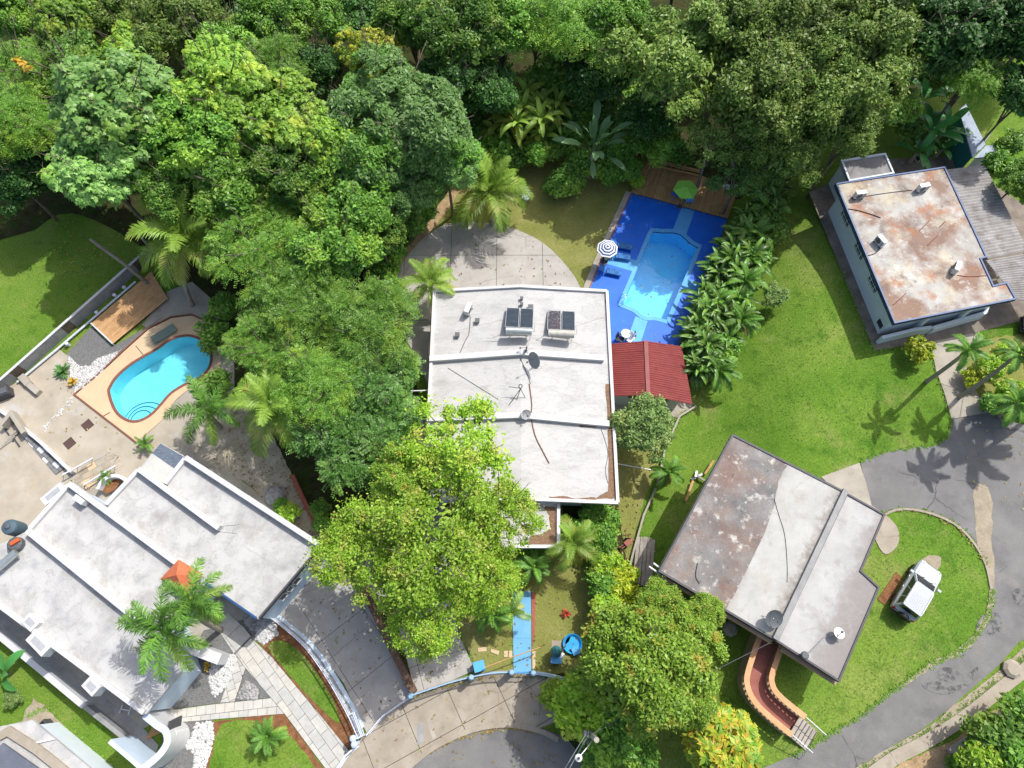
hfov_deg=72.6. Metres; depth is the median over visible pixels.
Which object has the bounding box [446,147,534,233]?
coconut palm
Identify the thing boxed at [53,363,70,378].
agave
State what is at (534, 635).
fallen leaves
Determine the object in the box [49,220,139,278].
fallen leaves
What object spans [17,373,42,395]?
concrete bench
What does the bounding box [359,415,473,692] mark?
front driveway
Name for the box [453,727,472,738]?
kerb
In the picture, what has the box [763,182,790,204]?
hedge plant
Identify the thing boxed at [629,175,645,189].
lime leaved shrub
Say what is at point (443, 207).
dry bank
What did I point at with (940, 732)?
gutter kerb
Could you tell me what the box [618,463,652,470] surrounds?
pipe
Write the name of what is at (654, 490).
boundary kerb
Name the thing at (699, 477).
scrap timber
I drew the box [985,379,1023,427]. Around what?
royal palm
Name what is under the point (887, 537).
pale pad
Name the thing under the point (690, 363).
hedge plant
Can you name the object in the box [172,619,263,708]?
slate bed
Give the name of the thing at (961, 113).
banana plant
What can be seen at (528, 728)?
kerb
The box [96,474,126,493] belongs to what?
curved planter
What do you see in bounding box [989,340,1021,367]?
lime leaved shrub
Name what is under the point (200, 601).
plumed palm
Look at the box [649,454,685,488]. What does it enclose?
palm
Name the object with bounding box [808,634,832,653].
cable
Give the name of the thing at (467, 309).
air conditioner
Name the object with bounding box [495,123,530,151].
arching plant
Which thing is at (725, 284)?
hedge plant
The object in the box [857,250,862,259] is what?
window
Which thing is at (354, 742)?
white gate
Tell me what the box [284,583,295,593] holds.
window
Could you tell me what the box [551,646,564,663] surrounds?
barbecue
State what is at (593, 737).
street light
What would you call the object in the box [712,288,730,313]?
hedge plant
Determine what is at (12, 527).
water tank
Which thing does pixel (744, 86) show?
olive green tree
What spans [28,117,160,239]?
pale leaved tree
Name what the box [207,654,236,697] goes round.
white stones
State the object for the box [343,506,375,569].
lawn patch
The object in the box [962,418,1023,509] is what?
fallen leaves
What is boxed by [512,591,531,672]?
blue path
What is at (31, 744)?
neighbour house
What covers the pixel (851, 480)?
concrete ramp
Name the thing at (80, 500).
air conditioner
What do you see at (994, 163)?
garden shrub
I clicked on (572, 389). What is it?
house
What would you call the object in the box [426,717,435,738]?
drain cover
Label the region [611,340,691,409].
pool hut
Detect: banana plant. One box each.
[893,129,937,168]
[907,110,963,156]
[910,77,952,117]
[923,101,972,142]
[923,137,963,160]
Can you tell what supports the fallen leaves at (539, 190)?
on the back lawn at (560, 239)
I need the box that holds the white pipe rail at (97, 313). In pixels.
[16,281,135,382]
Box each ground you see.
[0,0,1023,767]
[21,698,62,724]
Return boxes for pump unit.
[7,537,25,551]
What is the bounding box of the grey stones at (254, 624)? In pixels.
[242,614,274,631]
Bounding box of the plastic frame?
[119,705,131,714]
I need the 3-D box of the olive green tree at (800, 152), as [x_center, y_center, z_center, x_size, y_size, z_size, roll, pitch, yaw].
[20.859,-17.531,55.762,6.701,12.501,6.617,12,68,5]
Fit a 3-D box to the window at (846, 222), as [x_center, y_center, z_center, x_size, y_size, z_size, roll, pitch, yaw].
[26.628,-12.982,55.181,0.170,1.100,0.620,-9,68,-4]
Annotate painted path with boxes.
[607,257,635,270]
[626,316,647,341]
[673,208,693,233]
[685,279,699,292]
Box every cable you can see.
[529,384,548,463]
[774,499,787,578]
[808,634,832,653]
[849,209,880,217]
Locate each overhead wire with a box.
[565,734,585,767]
[594,642,771,732]
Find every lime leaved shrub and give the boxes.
[275,500,303,522]
[536,676,564,711]
[546,672,613,744]
[588,592,622,612]
[590,547,629,576]
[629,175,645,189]
[952,736,1006,767]
[974,352,1008,381]
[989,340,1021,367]
[992,376,1023,395]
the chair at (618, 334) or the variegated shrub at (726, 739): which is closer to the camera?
the variegated shrub at (726, 739)
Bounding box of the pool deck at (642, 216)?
[589,193,726,345]
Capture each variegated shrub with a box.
[681,702,763,767]
[732,709,759,740]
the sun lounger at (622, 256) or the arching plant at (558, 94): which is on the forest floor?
the arching plant at (558, 94)
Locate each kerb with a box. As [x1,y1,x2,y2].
[73,313,200,441]
[405,754,423,767]
[421,743,438,756]
[437,735,454,746]
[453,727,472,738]
[472,723,493,731]
[493,722,516,727]
[517,723,540,733]
[540,729,555,739]
[583,191,630,287]
[589,193,631,287]
[629,405,696,563]
[868,753,897,767]
[884,508,992,588]
[890,738,925,763]
[918,714,964,749]
[957,685,1001,725]
[995,661,1023,692]
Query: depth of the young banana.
46.20 m
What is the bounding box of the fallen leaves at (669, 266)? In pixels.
[598,201,712,335]
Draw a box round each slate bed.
[67,316,163,365]
[159,720,211,767]
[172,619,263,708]
[235,670,270,700]
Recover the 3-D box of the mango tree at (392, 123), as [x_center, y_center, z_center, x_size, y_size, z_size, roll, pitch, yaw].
[-9.366,-19.638,54.720,11.863,16.997,12.494,-21,69,-8]
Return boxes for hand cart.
[617,537,634,548]
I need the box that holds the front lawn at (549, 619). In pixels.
[454,556,593,674]
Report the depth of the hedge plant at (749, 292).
54.18 m
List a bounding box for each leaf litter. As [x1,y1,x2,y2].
[375,603,394,644]
[411,673,546,699]
[430,728,535,753]
[632,194,723,220]
[896,510,989,566]
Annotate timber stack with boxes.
[634,537,654,585]
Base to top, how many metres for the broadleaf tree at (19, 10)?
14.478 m
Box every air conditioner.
[72,494,89,506]
[464,302,472,315]
[853,190,867,200]
[873,234,887,247]
[915,182,930,193]
[949,261,961,274]
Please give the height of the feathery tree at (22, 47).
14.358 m
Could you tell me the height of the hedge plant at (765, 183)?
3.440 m
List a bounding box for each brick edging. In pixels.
[290,474,321,534]
[329,511,348,535]
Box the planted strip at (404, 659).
[379,595,410,675]
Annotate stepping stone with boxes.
[478,647,486,651]
[532,651,534,669]
[551,640,562,648]
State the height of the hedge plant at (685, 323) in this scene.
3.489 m
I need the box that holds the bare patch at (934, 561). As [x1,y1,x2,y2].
[921,555,940,568]
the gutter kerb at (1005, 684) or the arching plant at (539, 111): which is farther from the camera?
the arching plant at (539, 111)
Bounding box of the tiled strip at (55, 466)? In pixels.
[21,434,66,474]
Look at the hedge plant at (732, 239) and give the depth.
55.96 m
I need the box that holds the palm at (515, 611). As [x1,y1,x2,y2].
[499,591,530,628]
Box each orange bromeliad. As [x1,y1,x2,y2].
[68,376,77,385]
[203,661,211,672]
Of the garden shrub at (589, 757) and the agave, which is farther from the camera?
the agave
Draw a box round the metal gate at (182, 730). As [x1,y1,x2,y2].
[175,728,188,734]
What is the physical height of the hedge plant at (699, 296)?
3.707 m
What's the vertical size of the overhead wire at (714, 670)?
1.641 m
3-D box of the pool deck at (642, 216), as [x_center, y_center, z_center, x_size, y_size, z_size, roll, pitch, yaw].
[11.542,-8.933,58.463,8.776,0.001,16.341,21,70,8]
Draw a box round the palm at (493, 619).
[474,594,512,634]
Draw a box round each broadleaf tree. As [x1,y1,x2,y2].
[0,0,42,49]
[3,9,104,102]
[116,76,249,180]
[116,141,209,251]
[183,0,263,60]
[185,148,274,235]
[234,113,332,211]
[235,0,313,93]
[284,192,385,293]
[291,0,354,83]
[297,128,395,235]
[364,203,408,261]
[368,0,435,63]
[410,0,509,101]
[471,0,544,67]
[575,0,663,43]
[852,53,933,157]
[996,157,1023,204]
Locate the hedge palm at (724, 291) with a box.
[693,282,736,310]
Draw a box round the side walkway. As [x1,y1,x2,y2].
[0,612,158,752]
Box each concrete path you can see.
[614,402,693,417]
[809,157,1023,350]
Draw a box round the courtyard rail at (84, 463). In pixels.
[62,458,115,484]
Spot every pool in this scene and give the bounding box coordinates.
[107,334,212,422]
[618,228,701,323]
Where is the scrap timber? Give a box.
[685,460,714,500]
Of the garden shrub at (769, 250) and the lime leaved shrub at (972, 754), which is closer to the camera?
the lime leaved shrub at (972, 754)
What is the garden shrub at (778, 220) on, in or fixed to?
on the ground at (804, 690)
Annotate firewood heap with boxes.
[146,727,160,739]
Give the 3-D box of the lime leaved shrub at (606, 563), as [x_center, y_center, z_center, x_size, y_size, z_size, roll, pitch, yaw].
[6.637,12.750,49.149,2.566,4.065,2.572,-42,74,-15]
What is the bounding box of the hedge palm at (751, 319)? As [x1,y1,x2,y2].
[723,304,763,338]
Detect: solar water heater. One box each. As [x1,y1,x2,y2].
[494,308,534,337]
[537,310,576,339]
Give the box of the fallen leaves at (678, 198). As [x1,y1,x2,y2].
[644,172,725,214]
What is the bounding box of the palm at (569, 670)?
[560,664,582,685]
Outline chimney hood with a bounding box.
[160,559,203,591]
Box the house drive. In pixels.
[932,332,988,418]
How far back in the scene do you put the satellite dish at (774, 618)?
42.31 m
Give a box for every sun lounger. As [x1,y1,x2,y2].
[599,264,621,277]
[610,238,632,251]
[612,253,630,261]
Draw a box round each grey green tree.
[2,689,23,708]
[608,390,676,464]
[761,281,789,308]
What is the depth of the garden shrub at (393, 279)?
55.95 m
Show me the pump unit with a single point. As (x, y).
(18, 544)
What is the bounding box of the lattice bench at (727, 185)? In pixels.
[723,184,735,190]
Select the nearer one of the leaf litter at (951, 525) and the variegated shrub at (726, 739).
the variegated shrub at (726, 739)
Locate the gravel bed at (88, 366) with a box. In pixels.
[67,349,121,390]
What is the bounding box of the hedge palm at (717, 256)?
[706,243,751,274]
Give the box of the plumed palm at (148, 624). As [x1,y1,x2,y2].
[113,579,223,683]
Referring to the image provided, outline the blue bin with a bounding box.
[473,660,485,672]
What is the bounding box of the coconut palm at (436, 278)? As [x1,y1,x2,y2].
[396,256,456,309]
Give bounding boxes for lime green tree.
[297,492,423,610]
[367,474,509,629]
[373,571,472,664]
[391,391,515,500]
[448,538,527,621]
[462,465,552,561]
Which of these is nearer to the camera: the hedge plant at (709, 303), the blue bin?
the blue bin
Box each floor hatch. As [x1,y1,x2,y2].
[63,437,75,449]
[81,419,93,430]
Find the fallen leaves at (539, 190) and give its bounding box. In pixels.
[468,161,614,205]
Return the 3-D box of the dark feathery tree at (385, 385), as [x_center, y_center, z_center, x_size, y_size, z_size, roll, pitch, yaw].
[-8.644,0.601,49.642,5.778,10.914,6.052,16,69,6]
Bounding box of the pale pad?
[876,516,898,553]
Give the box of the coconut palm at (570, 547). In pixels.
[546,514,601,571]
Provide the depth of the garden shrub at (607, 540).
48.22 m
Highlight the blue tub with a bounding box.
[562,634,581,655]
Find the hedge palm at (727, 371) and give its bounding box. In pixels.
[697,355,743,392]
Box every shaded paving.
[143,282,226,344]
[170,346,233,412]
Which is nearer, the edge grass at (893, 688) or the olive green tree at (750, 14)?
the edge grass at (893, 688)
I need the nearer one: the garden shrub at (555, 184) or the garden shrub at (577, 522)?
the garden shrub at (577, 522)
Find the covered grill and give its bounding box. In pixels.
[0,385,14,401]
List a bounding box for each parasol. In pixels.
[597,240,617,265]
[673,180,697,207]
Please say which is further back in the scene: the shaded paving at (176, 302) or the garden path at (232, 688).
the shaded paving at (176, 302)
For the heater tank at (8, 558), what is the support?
on the stepped roof house at (76, 578)
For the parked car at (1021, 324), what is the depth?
53.39 m
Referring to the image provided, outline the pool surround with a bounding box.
[76,316,221,441]
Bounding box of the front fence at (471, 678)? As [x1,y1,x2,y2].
[407,670,563,698]
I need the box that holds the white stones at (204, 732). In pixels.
[184,720,213,767]
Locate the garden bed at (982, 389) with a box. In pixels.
[961,333,1023,416]
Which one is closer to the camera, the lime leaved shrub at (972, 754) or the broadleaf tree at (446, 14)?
the lime leaved shrub at (972, 754)
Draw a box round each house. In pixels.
[0,443,325,714]
[0,720,113,767]
[427,284,619,548]
[657,434,885,684]
[828,153,1016,343]
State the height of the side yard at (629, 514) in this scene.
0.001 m
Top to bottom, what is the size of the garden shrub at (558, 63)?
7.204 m
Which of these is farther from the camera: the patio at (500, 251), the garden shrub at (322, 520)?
the patio at (500, 251)
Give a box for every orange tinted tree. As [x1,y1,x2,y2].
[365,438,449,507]
[571,601,722,741]
[634,574,686,632]
[645,602,728,690]
[669,676,721,732]
[685,589,726,633]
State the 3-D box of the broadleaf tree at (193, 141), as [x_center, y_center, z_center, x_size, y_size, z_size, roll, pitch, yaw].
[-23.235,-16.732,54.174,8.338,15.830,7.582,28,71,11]
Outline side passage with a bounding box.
[192,404,318,539]
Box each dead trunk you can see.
[89,238,149,284]
[137,234,181,285]
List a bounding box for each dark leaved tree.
[0,147,58,220]
[29,148,101,209]
[193,0,255,28]
[272,19,345,100]
[341,0,377,39]
[414,10,479,95]
[460,50,520,128]
[561,41,639,109]
[615,84,677,156]
[703,141,783,214]
[907,0,1017,82]
[943,0,1023,115]
[983,60,1023,140]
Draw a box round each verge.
[555,672,626,767]
[857,648,1023,767]
[899,483,994,686]
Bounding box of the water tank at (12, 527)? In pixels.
[1,519,27,536]
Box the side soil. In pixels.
[561,505,625,629]
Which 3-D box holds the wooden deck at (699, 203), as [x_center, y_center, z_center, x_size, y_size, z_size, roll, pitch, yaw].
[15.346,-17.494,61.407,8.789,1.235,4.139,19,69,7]
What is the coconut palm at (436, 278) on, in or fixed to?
on the ground at (804, 690)
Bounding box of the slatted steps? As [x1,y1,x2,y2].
[0,428,20,448]
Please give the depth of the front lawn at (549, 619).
48.25 m
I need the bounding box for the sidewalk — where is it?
[341,673,555,767]
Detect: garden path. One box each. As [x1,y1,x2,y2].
[170,698,283,721]
[215,613,251,652]
[220,657,245,702]
[236,638,348,767]
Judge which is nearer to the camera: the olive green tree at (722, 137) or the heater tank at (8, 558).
the heater tank at (8, 558)
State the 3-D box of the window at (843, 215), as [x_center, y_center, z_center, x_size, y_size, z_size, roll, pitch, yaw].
[26.510,-13.622,55.440,0.170,1.100,0.620,-9,68,-4]
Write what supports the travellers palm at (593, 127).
on the back lawn at (560, 239)
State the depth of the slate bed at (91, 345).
56.12 m
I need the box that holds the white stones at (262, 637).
[254,624,278,644]
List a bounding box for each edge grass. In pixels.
[23,704,115,767]
[408,222,572,273]
[448,603,472,663]
[628,403,699,566]
[789,588,996,758]
[812,201,954,462]
[881,506,988,565]
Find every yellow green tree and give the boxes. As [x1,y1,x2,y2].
[25,0,114,48]
[89,10,172,114]
[165,6,271,115]
[211,47,325,158]
[294,79,366,168]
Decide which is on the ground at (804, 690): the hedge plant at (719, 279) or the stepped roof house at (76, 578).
the hedge plant at (719, 279)
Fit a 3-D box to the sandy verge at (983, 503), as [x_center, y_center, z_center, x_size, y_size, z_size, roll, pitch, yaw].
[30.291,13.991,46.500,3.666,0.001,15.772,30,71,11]
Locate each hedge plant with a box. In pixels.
[670,319,701,363]
[676,312,711,333]
[677,315,706,348]
[677,319,713,341]
[679,308,703,339]
[680,275,716,308]
[681,351,713,393]
[682,342,716,388]
[683,288,710,314]
[683,301,711,323]
[684,328,705,354]
[684,347,711,386]
[685,350,704,374]
[686,290,713,309]
[686,303,723,322]
[686,329,723,362]
[686,351,718,380]
[686,355,710,388]
[687,356,731,393]
[692,276,714,289]
[692,339,714,355]
[693,356,708,371]
[694,292,725,325]
[695,321,726,345]
[696,246,729,280]
[696,285,712,293]
[697,265,729,288]
[697,336,722,353]
[697,347,724,378]
[698,260,728,289]
[698,266,715,281]
[704,261,727,287]
[706,309,724,330]
[706,339,740,380]
[707,293,732,320]
[709,256,747,285]
[709,312,735,342]
[710,240,731,260]
[711,231,752,263]
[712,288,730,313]
[714,271,741,287]
[714,306,732,320]
[715,243,748,278]
[715,299,759,337]
[716,214,759,247]
[716,254,748,281]
[721,251,749,275]
[721,323,747,356]
[723,324,744,344]
[725,213,755,236]
[725,237,771,272]
[726,284,759,306]
[727,262,750,286]
[729,214,760,238]
[732,201,753,218]
[733,210,763,229]
[736,232,757,243]
[743,189,770,211]
[744,178,775,205]
[747,210,779,243]
[749,246,777,279]
[755,173,797,196]
[758,182,789,200]
[758,184,794,203]
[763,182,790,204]
[768,197,786,212]
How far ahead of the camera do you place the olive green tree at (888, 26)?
50.78 m
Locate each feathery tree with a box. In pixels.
[0,16,45,105]
[0,66,60,164]
[200,193,307,290]
[217,308,317,381]
[235,253,360,352]
[237,16,312,90]
[269,338,366,433]
[285,400,386,498]
[289,270,423,373]
[341,339,425,424]
[352,386,422,454]
[511,0,564,63]
[512,0,616,79]
[923,44,1019,137]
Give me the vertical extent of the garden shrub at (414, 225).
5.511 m
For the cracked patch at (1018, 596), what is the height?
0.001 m
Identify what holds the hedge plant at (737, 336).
on the ground at (804, 690)
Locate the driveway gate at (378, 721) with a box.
[366,698,407,735]
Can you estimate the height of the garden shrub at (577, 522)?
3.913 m
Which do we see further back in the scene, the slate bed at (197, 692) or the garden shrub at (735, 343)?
the garden shrub at (735, 343)
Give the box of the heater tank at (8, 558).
[0,549,19,571]
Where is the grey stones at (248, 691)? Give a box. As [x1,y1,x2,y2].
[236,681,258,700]
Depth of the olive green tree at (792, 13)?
51.27 m
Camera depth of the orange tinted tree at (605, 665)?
38.49 m
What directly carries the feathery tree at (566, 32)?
on the forest floor
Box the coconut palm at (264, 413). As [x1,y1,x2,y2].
[224,366,305,458]
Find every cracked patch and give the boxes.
[922,666,978,693]
[936,667,962,680]
[976,611,1001,636]
[1013,587,1023,605]
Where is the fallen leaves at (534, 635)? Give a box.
[473,573,591,668]
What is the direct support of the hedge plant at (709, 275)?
on the ground at (804, 690)
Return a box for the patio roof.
[947,165,1023,300]
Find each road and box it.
[413,728,581,767]
[764,413,1023,767]
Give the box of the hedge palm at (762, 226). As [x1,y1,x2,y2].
[730,214,774,246]
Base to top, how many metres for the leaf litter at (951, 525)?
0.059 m
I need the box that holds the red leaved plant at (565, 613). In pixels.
[561,608,571,618]
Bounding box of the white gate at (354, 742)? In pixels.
[348,712,364,747]
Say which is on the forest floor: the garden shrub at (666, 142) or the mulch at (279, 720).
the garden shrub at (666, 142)
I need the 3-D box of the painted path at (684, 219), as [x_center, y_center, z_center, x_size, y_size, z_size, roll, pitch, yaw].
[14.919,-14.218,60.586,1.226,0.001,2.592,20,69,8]
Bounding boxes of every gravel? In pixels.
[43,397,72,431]
[67,352,117,392]
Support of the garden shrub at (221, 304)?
on the forest floor
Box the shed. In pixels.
[947,105,997,167]
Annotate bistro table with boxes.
[621,329,630,338]
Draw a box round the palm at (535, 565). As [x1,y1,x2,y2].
[512,549,553,585]
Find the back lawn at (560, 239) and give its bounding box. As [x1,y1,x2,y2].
[428,145,639,287]
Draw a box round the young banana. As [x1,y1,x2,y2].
[0,650,24,690]
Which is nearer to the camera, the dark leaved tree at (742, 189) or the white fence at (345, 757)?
the white fence at (345, 757)
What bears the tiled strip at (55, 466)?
on the terrace
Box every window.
[278,590,289,600]
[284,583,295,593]
[291,576,302,586]
[841,210,845,219]
[844,217,848,226]
[854,243,859,252]
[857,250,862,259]
[868,275,873,284]
[871,283,876,292]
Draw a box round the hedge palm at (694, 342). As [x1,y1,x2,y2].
[683,329,722,359]
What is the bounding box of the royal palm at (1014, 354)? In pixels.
[957,337,1023,398]
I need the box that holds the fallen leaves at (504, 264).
[427,226,566,285]
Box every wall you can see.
[0,252,151,387]
[0,408,75,474]
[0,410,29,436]
[0,625,94,707]
[82,705,130,737]
[108,638,229,767]
[356,580,416,692]
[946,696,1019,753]
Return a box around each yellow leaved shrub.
[609,560,641,592]
[609,582,639,605]
[622,596,638,607]
[901,334,937,364]
[959,366,984,387]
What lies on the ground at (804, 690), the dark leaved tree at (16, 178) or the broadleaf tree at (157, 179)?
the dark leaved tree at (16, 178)
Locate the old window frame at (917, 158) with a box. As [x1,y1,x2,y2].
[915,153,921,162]
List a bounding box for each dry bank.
[399,187,458,265]
[895,689,1023,767]
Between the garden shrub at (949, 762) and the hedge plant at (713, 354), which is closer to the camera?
the garden shrub at (949, 762)
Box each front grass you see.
[209,720,313,767]
[268,640,338,722]
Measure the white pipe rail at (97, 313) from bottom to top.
0.460 m
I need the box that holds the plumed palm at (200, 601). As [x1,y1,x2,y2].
[151,556,233,632]
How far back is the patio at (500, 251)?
59.08 m
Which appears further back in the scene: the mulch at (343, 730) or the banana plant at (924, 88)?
the banana plant at (924, 88)
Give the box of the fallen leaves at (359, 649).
[310,595,405,712]
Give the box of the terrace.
[0,349,209,495]
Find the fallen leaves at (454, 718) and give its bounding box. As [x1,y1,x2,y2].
[373,681,541,761]
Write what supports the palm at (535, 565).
on the front lawn at (549, 619)
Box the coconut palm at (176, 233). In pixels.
[125,185,239,306]
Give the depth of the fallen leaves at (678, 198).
61.63 m
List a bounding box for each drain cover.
[417,722,423,744]
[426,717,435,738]
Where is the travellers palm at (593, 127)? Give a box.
[552,99,633,178]
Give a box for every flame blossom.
[10,55,21,63]
[17,60,26,67]
[20,64,33,72]
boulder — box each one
[264,485,285,504]
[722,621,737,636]
[1002,659,1021,678]
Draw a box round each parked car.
[889,560,941,622]
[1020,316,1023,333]
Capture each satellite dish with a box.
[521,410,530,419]
[526,352,540,368]
[761,610,782,627]
[827,627,844,638]
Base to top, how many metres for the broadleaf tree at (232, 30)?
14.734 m
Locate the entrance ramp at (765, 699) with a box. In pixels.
[737,633,825,752]
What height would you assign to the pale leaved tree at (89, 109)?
17.290 m
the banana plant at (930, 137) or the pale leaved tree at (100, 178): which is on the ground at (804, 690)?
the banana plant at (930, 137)
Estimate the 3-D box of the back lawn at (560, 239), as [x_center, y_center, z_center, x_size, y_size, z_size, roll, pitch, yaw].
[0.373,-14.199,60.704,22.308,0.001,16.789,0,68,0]
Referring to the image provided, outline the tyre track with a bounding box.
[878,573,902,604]
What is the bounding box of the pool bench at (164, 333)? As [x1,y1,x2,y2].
[151,323,176,343]
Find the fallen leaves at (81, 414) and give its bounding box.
[47,371,117,454]
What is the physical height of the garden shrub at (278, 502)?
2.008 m
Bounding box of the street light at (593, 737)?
[575,730,598,761]
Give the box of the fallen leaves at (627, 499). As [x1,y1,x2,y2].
[613,423,668,558]
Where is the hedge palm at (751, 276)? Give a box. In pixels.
[723,261,769,301]
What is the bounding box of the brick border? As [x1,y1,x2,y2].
[532,592,535,647]
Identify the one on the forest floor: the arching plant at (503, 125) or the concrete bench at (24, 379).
the arching plant at (503, 125)
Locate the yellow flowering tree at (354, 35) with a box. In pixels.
[333,0,405,78]
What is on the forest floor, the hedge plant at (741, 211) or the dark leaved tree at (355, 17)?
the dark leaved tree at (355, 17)
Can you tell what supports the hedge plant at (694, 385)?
on the ground at (804, 690)
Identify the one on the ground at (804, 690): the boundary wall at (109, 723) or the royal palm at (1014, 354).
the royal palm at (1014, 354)
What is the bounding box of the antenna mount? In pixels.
[508,384,524,404]
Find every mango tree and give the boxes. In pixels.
[319,28,473,187]
[368,144,447,238]
[408,103,484,215]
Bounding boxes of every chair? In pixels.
[615,331,623,342]
[624,331,635,341]
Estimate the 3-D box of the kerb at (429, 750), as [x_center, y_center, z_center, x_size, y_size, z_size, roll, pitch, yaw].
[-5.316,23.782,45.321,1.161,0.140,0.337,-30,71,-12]
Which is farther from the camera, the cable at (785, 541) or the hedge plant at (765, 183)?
the hedge plant at (765, 183)
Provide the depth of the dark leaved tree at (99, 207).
54.96 m
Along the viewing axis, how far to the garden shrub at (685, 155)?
60.89 m
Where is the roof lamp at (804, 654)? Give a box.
[801,651,808,658]
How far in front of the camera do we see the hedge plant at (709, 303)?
53.84 m
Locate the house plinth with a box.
[0,444,293,727]
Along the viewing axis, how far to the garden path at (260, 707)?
46.17 m
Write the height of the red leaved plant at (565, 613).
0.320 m
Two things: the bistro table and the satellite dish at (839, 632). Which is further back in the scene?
the bistro table
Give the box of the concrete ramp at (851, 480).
[822,463,879,510]
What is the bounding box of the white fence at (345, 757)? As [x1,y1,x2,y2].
[336,745,359,767]
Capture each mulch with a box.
[206,714,322,767]
[253,622,360,748]
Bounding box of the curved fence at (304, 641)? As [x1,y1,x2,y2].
[271,615,363,738]
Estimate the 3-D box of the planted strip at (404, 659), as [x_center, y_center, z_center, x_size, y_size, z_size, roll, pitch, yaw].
[-7.980,17.675,47.772,0.928,0.001,6.710,-17,69,-7]
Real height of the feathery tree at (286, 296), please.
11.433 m
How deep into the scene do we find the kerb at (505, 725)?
45.80 m
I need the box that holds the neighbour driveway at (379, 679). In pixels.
[280,562,409,731]
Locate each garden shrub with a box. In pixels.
[192,313,230,355]
[201,367,234,396]
[206,291,239,321]
[272,497,287,511]
[308,497,331,517]
[311,511,332,533]
[362,257,400,279]
[368,274,410,298]
[386,243,408,267]
[395,212,426,244]
[409,199,439,225]
[465,107,492,128]
[470,45,512,69]
[471,122,494,145]
[480,131,515,164]
[496,139,529,168]
[520,60,565,91]
[524,137,550,172]
[537,52,564,76]
[540,167,583,200]
[541,131,568,162]
[544,70,572,109]
[552,111,587,144]
[559,158,591,187]
[564,98,604,127]
[565,144,594,168]
[569,517,600,551]
[574,742,613,767]
[576,503,614,524]
[576,705,641,767]
[581,565,624,598]
[582,122,619,159]
[583,96,618,131]
[587,522,617,554]
[594,155,625,186]
[596,506,621,536]
[602,136,633,160]
[620,79,661,103]
[620,152,643,182]
[625,736,660,767]
[627,135,652,160]
[645,140,677,168]
[653,125,683,157]
[667,138,696,168]
[699,311,726,332]
[716,333,742,362]
[724,283,750,311]
[742,237,774,269]
[755,209,790,244]
[890,116,926,146]
[916,71,955,102]
[944,747,961,767]
[959,703,1023,759]
[977,391,1001,412]
[981,145,1015,181]
[991,127,1023,156]
[995,688,1023,732]
[997,736,1023,767]
[1000,395,1023,424]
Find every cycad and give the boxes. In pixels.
[97,469,111,486]
[134,433,154,452]
[247,716,288,757]
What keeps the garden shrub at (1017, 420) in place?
on the garden bed at (982, 389)
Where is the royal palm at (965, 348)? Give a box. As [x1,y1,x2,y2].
[924,331,994,383]
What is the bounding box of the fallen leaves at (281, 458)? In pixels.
[213,412,316,538]
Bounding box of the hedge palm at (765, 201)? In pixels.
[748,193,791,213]
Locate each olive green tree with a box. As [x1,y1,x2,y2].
[89,0,160,37]
[126,0,234,66]
[595,0,738,153]
[682,0,808,122]
[686,89,755,197]
[698,20,839,183]
[739,119,828,190]
[757,0,878,129]
[784,15,918,180]
[806,103,886,197]
[817,0,928,81]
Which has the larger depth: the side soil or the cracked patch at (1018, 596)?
the side soil
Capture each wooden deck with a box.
[90,272,167,345]
[631,157,735,218]
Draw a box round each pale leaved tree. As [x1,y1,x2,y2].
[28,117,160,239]
[39,26,182,167]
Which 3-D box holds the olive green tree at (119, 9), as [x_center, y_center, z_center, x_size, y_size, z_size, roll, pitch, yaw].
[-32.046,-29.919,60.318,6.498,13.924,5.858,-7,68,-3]
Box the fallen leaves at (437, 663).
[403,639,463,681]
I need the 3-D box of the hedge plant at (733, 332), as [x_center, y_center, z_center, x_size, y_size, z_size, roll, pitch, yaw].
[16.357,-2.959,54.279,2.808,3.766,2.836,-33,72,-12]
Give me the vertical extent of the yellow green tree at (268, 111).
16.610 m
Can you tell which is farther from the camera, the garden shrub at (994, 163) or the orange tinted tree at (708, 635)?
the garden shrub at (994, 163)
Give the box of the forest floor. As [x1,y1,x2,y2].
[0,0,768,535]
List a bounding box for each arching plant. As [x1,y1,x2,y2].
[479,109,509,146]
[486,109,523,138]
[495,102,538,146]
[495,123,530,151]
[497,87,522,130]
[507,88,541,128]
[515,76,545,110]
[521,96,565,139]
[521,111,552,143]
[522,121,562,150]
[528,88,560,134]
[532,98,567,138]
[543,83,574,121]
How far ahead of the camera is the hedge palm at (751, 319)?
53.28 m
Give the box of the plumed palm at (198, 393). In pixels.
[161,374,244,446]
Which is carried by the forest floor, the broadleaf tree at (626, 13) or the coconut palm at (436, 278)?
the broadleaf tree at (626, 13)
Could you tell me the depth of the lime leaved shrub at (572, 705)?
42.47 m
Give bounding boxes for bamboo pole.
[484,647,540,667]
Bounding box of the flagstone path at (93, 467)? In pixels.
[70,449,124,490]
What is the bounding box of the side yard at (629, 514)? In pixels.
[607,421,671,562]
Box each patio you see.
[0,428,69,543]
[397,222,579,383]
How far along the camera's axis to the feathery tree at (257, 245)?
49.33 m
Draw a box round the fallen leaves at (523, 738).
[453,733,557,764]

